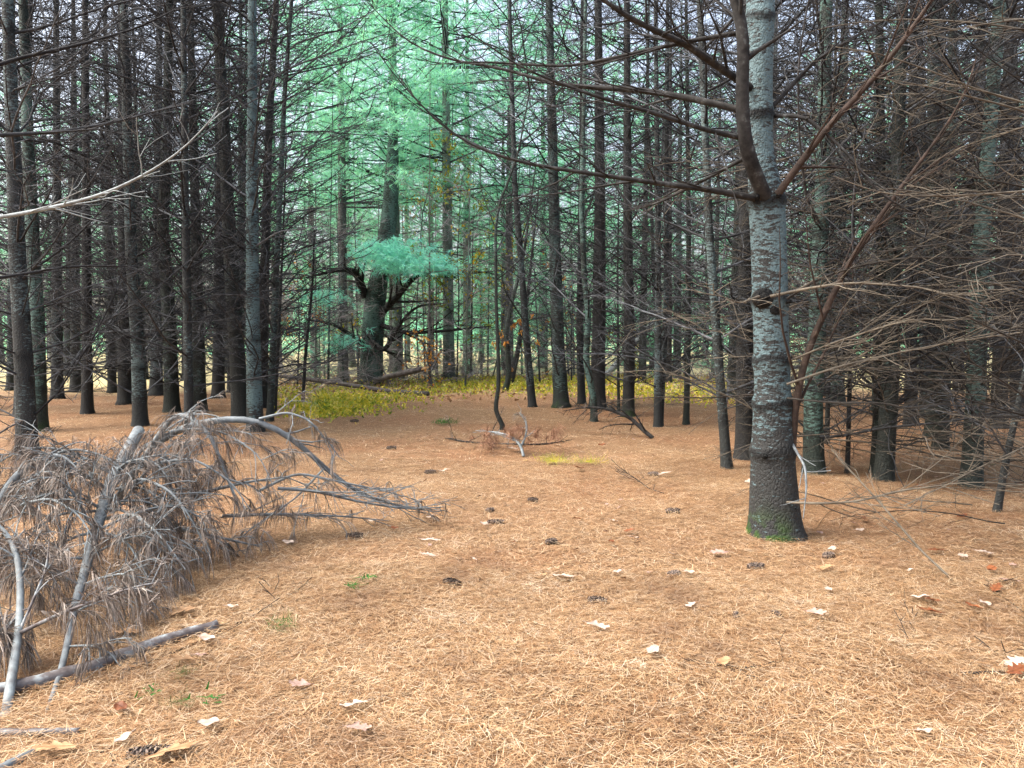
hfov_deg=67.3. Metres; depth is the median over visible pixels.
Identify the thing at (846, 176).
green pine tree
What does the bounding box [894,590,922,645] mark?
twig
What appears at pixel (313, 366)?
brush heap
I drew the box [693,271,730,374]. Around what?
green pine tree
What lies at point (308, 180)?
green pine tree
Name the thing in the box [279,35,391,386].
pine tree
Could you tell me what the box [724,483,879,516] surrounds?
fallen whip
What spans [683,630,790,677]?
stick
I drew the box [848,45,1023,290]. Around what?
green pine tree
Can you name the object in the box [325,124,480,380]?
young broadleaf tree
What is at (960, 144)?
pine tree
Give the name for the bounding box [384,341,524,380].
brush heap
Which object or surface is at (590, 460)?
grass tuft
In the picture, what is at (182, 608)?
oak leaf
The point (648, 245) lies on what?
green pine tree
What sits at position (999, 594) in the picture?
twig
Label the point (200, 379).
pine tree
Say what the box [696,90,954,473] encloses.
sapling
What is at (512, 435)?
fallen branch
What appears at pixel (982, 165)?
pine tree
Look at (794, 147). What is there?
pine tree
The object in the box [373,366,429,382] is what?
fallen pole
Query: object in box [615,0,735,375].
pine tree
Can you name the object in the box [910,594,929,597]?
dry leaf
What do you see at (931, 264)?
pine tree
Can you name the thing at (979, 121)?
pine tree
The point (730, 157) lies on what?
pine tree
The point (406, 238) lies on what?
young broadleaf tree
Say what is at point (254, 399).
pine tree
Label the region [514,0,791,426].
pine tree
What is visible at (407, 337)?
green pine tree
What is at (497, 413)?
sapling
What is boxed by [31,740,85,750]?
oak leaf
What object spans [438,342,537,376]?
brush heap
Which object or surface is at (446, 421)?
grass tuft
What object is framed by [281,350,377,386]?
brush heap
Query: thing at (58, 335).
pine tree
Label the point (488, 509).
pine cone
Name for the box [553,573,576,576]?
oak leaf
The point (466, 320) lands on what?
sapling
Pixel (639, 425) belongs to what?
fallen branch
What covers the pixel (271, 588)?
twig
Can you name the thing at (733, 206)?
green pine tree
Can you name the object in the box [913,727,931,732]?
dry leaf
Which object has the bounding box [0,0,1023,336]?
sky
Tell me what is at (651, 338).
green pine tree
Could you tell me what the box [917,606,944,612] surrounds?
oak leaf
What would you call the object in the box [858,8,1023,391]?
pine tree
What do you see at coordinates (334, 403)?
ground cover
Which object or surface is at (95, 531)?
fallen branch
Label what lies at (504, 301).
young broadleaf tree
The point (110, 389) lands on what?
pine tree
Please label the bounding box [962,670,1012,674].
stick
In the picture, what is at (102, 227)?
pine tree
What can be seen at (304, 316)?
young broadleaf tree
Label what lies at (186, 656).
oak leaf
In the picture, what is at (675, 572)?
pine cone
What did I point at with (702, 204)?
green pine tree
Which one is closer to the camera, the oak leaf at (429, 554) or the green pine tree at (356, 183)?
the oak leaf at (429, 554)
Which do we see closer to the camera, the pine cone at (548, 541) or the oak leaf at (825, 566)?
the oak leaf at (825, 566)
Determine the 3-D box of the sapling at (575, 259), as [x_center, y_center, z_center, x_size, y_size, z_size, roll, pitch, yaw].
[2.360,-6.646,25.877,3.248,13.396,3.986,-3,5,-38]
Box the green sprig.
[264,610,296,631]
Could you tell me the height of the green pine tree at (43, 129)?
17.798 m
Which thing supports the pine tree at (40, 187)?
on the ground at (436, 437)
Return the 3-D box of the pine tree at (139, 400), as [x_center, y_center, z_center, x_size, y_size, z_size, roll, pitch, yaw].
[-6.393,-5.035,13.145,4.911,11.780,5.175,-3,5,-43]
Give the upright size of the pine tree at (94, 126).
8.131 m
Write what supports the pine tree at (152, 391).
on the ground at (436, 437)
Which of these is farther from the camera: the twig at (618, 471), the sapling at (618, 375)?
the sapling at (618, 375)
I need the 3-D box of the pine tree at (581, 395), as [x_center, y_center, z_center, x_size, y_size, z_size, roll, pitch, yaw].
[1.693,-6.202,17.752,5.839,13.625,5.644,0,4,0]
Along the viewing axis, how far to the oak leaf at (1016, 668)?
3.63 m
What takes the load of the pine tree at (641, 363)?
on the ground at (436, 437)
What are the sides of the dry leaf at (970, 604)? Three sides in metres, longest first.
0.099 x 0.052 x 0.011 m
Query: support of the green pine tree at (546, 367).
on the ground at (436, 437)
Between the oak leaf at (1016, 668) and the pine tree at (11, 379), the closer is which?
the oak leaf at (1016, 668)
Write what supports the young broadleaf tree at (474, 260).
on the ground at (436, 437)
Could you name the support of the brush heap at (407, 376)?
on the ground at (436, 437)
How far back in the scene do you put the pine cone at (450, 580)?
4.85 m
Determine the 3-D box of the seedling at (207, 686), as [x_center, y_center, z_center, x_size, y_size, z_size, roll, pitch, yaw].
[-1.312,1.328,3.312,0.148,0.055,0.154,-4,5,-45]
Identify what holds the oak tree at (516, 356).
on the ground at (436, 437)
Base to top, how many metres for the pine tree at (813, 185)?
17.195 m
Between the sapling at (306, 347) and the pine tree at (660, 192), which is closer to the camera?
the sapling at (306, 347)
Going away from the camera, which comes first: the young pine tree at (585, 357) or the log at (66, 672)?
the log at (66, 672)
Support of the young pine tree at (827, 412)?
on the ground at (436, 437)
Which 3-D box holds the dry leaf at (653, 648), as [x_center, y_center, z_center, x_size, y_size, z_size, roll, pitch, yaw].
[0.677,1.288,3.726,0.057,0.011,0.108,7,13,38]
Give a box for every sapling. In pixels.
[158,85,390,413]
[264,224,364,401]
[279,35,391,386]
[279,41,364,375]
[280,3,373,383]
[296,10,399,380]
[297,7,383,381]
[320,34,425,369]
[360,25,477,380]
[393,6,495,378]
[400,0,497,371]
[401,11,515,388]
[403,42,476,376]
[419,0,594,429]
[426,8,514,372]
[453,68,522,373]
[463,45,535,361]
[479,8,544,373]
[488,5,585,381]
[512,171,713,411]
[513,227,591,357]
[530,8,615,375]
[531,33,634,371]
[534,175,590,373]
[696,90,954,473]
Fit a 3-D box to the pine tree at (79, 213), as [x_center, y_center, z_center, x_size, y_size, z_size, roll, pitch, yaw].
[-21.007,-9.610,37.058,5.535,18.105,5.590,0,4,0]
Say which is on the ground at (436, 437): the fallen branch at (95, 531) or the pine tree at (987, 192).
the pine tree at (987, 192)
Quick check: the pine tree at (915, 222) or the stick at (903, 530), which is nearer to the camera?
the stick at (903, 530)
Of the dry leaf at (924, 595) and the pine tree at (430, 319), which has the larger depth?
the pine tree at (430, 319)
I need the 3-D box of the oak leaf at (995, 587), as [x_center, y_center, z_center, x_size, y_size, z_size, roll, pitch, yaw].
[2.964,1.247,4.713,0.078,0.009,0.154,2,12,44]
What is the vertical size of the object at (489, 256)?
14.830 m
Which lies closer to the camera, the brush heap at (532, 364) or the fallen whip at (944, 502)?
the fallen whip at (944, 502)
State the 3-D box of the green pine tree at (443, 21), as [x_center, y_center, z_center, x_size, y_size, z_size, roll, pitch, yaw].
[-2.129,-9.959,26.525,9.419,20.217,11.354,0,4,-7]
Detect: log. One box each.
[0,620,230,696]
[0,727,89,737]
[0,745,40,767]
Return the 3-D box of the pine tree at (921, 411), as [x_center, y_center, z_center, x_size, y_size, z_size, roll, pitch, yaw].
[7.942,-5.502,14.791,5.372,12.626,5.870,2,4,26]
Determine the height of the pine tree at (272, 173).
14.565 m
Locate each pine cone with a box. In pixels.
[125,743,170,759]
[345,532,362,538]
[386,445,395,448]
[424,469,436,473]
[442,577,460,586]
[485,507,494,512]
[486,519,504,524]
[527,497,537,501]
[545,538,557,544]
[587,596,606,603]
[648,471,658,475]
[665,507,679,512]
[666,570,680,577]
[731,611,740,620]
[747,562,764,568]
[770,610,782,618]
[822,551,835,558]
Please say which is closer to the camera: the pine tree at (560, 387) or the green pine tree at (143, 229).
the pine tree at (560, 387)
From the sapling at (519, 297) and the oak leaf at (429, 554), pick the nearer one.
the oak leaf at (429, 554)
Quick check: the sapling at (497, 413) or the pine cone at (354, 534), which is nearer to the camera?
the pine cone at (354, 534)
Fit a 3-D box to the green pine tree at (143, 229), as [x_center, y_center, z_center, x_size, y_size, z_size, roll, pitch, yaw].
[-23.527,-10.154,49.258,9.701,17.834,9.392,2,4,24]
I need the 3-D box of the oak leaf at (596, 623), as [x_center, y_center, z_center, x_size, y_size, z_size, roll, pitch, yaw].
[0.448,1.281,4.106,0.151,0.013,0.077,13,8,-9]
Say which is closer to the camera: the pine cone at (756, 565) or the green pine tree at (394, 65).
the pine cone at (756, 565)
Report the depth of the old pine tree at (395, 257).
24.70 m
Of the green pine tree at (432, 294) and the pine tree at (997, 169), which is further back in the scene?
the green pine tree at (432, 294)
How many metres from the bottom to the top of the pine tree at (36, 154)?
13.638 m
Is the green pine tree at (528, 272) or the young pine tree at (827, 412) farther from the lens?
the green pine tree at (528, 272)
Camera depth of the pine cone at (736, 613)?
4.34 m
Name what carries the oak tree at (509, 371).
on the ground at (436, 437)
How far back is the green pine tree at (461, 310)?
46.48 m
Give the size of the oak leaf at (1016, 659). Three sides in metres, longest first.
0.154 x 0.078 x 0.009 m
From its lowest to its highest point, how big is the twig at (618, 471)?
0.282 m
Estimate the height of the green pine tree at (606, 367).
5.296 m
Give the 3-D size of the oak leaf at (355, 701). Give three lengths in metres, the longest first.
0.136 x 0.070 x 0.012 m
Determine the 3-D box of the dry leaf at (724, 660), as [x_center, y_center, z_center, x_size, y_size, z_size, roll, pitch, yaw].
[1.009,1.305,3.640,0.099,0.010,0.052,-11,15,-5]
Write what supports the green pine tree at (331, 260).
on the ground at (436, 437)
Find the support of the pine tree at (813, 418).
on the ground at (436, 437)
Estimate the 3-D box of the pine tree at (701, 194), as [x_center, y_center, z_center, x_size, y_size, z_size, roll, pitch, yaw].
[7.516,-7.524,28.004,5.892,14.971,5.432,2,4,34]
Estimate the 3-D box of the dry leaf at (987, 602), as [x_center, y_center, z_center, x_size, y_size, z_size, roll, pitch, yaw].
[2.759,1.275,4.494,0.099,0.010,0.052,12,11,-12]
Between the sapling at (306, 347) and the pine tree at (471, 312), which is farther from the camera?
the pine tree at (471, 312)
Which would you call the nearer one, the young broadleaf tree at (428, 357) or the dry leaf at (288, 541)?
the dry leaf at (288, 541)
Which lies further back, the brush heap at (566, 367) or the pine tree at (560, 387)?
the brush heap at (566, 367)
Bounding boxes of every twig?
[82,735,149,767]
[128,577,311,670]
[258,576,286,613]
[611,459,664,493]
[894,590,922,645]
[956,636,1018,656]
[983,576,1023,615]
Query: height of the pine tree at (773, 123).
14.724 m
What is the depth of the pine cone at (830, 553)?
5.57 m
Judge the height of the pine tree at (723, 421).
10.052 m
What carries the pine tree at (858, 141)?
on the ground at (436, 437)
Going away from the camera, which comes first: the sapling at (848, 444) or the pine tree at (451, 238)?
the sapling at (848, 444)
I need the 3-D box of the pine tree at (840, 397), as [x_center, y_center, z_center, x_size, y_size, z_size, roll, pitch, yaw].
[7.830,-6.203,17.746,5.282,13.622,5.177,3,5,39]
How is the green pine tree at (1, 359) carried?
on the ground at (436, 437)
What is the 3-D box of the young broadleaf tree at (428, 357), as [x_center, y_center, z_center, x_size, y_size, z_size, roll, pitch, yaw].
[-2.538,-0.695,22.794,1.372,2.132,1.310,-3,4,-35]
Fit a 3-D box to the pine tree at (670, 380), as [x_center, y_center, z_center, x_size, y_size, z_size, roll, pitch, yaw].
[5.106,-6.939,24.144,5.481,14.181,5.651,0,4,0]
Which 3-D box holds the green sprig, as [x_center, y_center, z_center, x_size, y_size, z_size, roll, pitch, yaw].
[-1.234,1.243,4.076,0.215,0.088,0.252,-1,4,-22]
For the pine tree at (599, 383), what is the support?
on the ground at (436, 437)
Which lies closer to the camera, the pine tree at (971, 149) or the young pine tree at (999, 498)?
the young pine tree at (999, 498)
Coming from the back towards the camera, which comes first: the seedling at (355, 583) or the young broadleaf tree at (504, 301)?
the young broadleaf tree at (504, 301)
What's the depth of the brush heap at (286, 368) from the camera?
23.51 m
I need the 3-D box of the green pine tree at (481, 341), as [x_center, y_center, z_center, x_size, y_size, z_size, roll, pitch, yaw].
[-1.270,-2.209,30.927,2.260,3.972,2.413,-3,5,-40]
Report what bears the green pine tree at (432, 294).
on the ground at (436, 437)
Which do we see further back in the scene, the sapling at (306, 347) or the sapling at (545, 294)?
the sapling at (545, 294)
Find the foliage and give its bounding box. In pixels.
[2,153,989,358]
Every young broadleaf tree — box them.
[281,252,327,388]
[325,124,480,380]
[368,165,425,377]
[397,327,450,386]
[408,155,517,383]
[455,218,549,373]
[538,247,591,382]
[605,328,638,372]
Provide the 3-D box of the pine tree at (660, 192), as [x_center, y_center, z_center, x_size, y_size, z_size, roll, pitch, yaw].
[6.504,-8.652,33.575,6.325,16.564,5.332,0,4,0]
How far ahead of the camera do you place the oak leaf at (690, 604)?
4.50 m
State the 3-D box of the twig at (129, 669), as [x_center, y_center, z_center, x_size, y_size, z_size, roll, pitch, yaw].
[-1.539,1.278,4.294,0.397,0.128,1.320,1,4,15]
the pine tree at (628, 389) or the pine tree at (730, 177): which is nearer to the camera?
the pine tree at (628, 389)
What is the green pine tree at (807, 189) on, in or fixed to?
on the ground at (436, 437)
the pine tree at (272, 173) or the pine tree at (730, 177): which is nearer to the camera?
the pine tree at (272, 173)
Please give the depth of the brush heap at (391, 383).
23.82 m
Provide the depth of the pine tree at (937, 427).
10.78 m
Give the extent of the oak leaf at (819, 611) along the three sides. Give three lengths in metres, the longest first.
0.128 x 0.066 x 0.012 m
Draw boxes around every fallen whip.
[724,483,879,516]
[816,466,972,512]
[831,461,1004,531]
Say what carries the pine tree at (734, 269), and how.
on the ground at (436, 437)
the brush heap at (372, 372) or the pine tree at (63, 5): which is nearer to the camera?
the pine tree at (63, 5)
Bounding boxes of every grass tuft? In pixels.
[430,415,457,423]
[529,449,572,464]
[556,452,608,463]
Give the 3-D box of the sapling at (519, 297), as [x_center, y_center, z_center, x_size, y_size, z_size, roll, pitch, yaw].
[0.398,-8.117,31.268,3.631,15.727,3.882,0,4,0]
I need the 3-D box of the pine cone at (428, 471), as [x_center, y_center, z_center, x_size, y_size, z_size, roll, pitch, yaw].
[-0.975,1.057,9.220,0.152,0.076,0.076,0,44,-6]
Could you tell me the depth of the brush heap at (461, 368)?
25.94 m
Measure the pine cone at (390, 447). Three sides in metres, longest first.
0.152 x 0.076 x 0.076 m
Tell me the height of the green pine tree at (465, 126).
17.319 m
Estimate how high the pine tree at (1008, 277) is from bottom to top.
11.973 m
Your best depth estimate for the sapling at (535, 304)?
25.02 m
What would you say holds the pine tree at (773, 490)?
on the ground at (436, 437)
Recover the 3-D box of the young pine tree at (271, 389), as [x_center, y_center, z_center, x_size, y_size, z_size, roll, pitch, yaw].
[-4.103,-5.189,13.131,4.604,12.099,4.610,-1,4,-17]
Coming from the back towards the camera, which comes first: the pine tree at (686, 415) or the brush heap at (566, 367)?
the brush heap at (566, 367)
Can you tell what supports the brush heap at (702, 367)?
on the ground at (436, 437)
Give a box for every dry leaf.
[113,701,126,709]
[114,728,135,742]
[194,633,214,639]
[197,717,224,725]
[282,539,293,542]
[646,644,658,653]
[715,656,734,664]
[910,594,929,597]
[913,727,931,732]
[958,552,967,556]
[965,602,981,607]
[977,599,990,604]
[986,565,996,569]
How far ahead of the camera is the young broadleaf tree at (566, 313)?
24.97 m
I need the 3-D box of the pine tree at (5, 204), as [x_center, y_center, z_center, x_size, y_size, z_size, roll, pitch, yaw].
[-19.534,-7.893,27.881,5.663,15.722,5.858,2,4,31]
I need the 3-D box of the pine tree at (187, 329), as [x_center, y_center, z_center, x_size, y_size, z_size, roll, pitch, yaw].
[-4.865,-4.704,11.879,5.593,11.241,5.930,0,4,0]
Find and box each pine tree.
[0,0,96,370]
[0,0,117,390]
[0,0,117,399]
[0,0,178,414]
[0,0,180,391]
[0,0,182,398]
[0,0,198,431]
[0,0,208,392]
[0,0,225,456]
[0,0,227,292]
[0,0,244,404]
[0,0,245,413]
[0,0,270,426]
[0,0,341,412]
[0,0,370,434]
[0,3,94,353]
[0,9,67,341]
[0,15,149,375]
[0,33,52,361]
[0,81,117,360]
[0,87,64,362]
[3,73,117,354]
[7,55,174,367]
[16,0,335,412]
[36,0,280,395]
[44,1,151,365]
[51,7,206,378]
[72,0,421,407]
[77,27,180,356]
[79,3,238,379]
[91,82,209,354]
[93,0,326,398]
[96,0,413,431]
[98,0,310,358]
[98,0,370,416]
[111,0,407,421]
[116,2,334,392]
[117,103,260,365]
[149,0,372,370]
[153,0,345,352]
[171,15,297,373]
[196,2,320,368]
[200,0,499,381]
[201,0,407,373]
[259,0,536,381]
[261,0,496,385]
[269,118,388,359]
[284,47,426,366]
[290,1,505,371]
[295,303,336,378]
[319,0,586,381]
[347,0,592,373]
[352,98,462,361]
[353,0,1023,542]
[354,19,516,369]
[371,122,499,389]
[385,0,616,376]
[416,152,538,362]
[425,56,574,368]
[436,0,622,407]
[438,2,633,367]
[441,0,692,407]
[456,280,504,373]
[467,0,736,416]
[473,0,702,404]
[473,170,576,344]
[477,0,692,329]
[479,0,703,409]
[500,0,719,421]
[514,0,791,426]
[518,266,576,376]
[526,0,996,469]
[531,0,725,365]
[531,146,619,355]
[532,0,949,460]
[539,0,848,424]
[561,1,732,381]
[565,265,623,371]
[573,25,727,366]
[574,29,733,291]
[574,106,701,353]
[589,0,775,384]
[592,0,1023,485]
[604,25,729,371]
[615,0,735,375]
[616,0,1023,473]
[616,277,661,377]
[634,1,845,399]
[634,53,797,365]
[640,0,919,423]
[650,0,785,376]
[650,0,833,384]
[650,261,708,375]
[658,0,1023,481]
[672,0,994,443]
[674,101,809,293]
[681,0,850,329]
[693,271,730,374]
[696,29,810,317]
[712,0,1023,488]
[716,0,960,396]
[730,49,864,347]
[735,0,954,405]
[773,0,1023,410]
[773,0,1023,424]
[774,0,1023,449]
[779,53,869,359]
[780,48,872,337]
[786,32,905,344]
[790,0,1023,418]
[790,0,1023,440]
[790,0,1023,518]
[806,1,926,281]
[809,0,1023,428]
[833,1,1023,376]
[842,0,1023,418]
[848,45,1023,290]
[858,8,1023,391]
[867,1,1020,362]
[873,0,1023,511]
[874,0,1023,409]
[918,9,1023,309]
[923,1,1023,400]
[941,4,1023,369]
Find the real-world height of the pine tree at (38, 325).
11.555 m
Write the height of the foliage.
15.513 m
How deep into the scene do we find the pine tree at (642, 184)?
30.75 m
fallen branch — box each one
[0,435,160,578]
[62,381,461,602]
[440,403,569,456]
[556,386,653,438]
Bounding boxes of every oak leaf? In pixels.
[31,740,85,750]
[112,626,140,632]
[136,740,196,758]
[169,605,198,614]
[170,654,201,659]
[289,678,310,686]
[339,699,370,706]
[343,721,371,730]
[419,537,439,540]
[420,552,435,555]
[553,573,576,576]
[584,620,609,628]
[685,600,696,606]
[710,548,727,553]
[805,607,826,614]
[817,563,836,569]
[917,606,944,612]
[990,583,1001,591]
[1003,656,1023,665]
[1006,662,1023,673]
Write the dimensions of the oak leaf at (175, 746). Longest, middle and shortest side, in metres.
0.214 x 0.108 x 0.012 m
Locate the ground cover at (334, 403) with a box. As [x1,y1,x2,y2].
[274,371,734,422]
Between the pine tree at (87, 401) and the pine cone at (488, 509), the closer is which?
the pine cone at (488, 509)
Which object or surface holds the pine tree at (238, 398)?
on the ground at (436, 437)
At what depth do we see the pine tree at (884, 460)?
8.41 m
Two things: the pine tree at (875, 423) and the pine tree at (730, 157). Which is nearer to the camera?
the pine tree at (875, 423)
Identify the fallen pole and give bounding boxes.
[279,374,429,395]
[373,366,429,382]
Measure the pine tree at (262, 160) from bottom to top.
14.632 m
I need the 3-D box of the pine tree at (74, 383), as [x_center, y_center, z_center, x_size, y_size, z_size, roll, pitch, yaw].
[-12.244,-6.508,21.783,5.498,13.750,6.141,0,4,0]
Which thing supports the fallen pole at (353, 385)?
on the ground at (436, 437)
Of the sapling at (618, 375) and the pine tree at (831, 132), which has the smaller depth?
the sapling at (618, 375)
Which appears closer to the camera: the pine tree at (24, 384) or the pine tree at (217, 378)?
the pine tree at (24, 384)
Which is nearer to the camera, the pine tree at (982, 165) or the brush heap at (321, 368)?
the pine tree at (982, 165)
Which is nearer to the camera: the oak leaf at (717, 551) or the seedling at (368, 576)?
the seedling at (368, 576)
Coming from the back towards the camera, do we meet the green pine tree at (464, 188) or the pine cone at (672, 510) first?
the green pine tree at (464, 188)
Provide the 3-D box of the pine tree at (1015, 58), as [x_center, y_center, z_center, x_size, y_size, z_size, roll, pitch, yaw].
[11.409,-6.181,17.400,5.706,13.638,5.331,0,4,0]
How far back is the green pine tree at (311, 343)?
26.90 m
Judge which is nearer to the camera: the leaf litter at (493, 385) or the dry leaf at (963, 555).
the dry leaf at (963, 555)
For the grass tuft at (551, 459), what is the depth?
9.71 m
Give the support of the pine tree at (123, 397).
on the ground at (436, 437)
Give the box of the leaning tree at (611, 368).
[605,299,676,377]
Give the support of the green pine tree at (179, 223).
on the ground at (436, 437)
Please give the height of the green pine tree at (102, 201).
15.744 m
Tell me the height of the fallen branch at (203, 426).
1.257 m
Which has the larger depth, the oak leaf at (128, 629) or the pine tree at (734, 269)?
the pine tree at (734, 269)
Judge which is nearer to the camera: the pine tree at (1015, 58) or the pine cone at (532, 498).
the pine cone at (532, 498)
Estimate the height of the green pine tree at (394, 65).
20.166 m
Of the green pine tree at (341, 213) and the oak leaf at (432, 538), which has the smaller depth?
the oak leaf at (432, 538)
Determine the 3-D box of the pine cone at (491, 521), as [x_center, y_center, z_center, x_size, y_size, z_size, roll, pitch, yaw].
[-0.140,1.188,6.629,0.160,0.060,0.059,0,47,-6]
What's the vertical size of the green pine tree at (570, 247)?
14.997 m
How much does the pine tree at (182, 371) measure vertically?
14.028 m
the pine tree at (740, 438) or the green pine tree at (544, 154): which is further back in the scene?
the green pine tree at (544, 154)
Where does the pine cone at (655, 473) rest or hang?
on the ground at (436, 437)
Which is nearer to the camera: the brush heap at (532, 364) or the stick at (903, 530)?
the stick at (903, 530)
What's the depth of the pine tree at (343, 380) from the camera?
25.75 m
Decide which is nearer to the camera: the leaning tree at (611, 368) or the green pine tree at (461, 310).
the leaning tree at (611, 368)
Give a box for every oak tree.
[466,138,572,391]
[474,156,591,382]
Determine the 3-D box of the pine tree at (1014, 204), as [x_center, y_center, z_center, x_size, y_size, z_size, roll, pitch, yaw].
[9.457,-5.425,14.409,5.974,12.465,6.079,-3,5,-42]
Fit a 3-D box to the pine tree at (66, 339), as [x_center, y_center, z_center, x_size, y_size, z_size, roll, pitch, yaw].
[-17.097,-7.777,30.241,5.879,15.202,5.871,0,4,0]
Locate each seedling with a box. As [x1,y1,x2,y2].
[134,683,160,699]
[183,682,225,703]
[344,580,368,588]
[356,573,375,581]
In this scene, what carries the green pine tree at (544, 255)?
on the ground at (436, 437)
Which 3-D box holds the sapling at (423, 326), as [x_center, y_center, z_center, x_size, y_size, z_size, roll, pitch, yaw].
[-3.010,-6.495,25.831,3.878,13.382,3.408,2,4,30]
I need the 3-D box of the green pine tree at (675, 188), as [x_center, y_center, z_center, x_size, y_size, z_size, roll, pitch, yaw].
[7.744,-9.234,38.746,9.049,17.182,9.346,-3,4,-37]
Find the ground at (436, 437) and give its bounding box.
[0,337,1023,767]
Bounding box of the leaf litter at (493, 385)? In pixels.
[278,371,714,417]
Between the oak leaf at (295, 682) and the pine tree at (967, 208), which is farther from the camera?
the pine tree at (967, 208)
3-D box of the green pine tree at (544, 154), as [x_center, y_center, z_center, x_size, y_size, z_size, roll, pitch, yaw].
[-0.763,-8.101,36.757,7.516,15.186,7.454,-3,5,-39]
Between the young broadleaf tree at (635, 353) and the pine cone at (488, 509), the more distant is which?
the young broadleaf tree at (635, 353)
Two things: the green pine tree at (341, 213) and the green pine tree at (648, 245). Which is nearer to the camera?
the green pine tree at (341, 213)
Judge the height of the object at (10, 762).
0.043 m
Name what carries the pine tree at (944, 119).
on the ground at (436, 437)
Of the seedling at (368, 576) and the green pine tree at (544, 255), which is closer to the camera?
the seedling at (368, 576)
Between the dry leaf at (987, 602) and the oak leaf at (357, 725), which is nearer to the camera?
the oak leaf at (357, 725)
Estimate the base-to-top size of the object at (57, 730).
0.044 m
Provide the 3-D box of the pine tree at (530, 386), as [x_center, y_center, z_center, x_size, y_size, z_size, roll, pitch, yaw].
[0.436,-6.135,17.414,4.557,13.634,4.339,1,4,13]
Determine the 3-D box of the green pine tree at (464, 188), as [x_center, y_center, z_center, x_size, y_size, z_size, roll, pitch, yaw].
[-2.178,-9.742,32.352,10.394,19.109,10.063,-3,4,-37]
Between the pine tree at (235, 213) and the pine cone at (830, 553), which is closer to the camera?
the pine cone at (830, 553)
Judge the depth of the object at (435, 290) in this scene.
29.74 m
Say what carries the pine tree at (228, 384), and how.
on the ground at (436, 437)
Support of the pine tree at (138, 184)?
on the ground at (436, 437)
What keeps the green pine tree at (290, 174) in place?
on the ground at (436, 437)
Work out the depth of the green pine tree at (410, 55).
32.97 m
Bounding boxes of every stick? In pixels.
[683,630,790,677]
[823,433,951,579]
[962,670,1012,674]
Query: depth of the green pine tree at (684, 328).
30.83 m
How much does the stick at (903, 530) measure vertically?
0.860 m
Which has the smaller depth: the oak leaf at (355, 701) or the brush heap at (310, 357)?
the oak leaf at (355, 701)
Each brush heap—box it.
[225,338,350,389]
[278,332,359,383]
[279,338,347,384]
[280,330,359,374]
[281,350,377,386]
[301,346,407,385]
[317,321,459,387]
[356,327,442,386]
[365,338,468,383]
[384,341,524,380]
[433,331,490,380]
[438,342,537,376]
[486,342,564,378]
[534,355,608,373]
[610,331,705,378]
[651,340,727,378]
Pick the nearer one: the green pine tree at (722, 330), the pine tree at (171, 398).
the pine tree at (171, 398)
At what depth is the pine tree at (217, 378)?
19.71 m
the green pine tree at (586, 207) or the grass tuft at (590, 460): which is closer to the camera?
the grass tuft at (590, 460)
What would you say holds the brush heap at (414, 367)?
on the ground at (436, 437)
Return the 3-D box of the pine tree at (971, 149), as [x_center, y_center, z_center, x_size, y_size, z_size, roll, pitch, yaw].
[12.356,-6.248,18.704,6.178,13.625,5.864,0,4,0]
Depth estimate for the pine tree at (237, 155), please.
20.89 m
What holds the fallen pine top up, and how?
on the ground at (436, 437)
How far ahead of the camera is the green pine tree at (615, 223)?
40.83 m
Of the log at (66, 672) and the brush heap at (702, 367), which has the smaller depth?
the log at (66, 672)
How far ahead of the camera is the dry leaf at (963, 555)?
5.41 m
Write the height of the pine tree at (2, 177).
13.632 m
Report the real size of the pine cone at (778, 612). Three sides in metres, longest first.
0.092 x 0.054 x 0.052 m
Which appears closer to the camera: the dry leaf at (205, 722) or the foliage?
the dry leaf at (205, 722)
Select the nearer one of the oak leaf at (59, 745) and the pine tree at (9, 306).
the oak leaf at (59, 745)
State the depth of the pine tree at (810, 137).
19.33 m

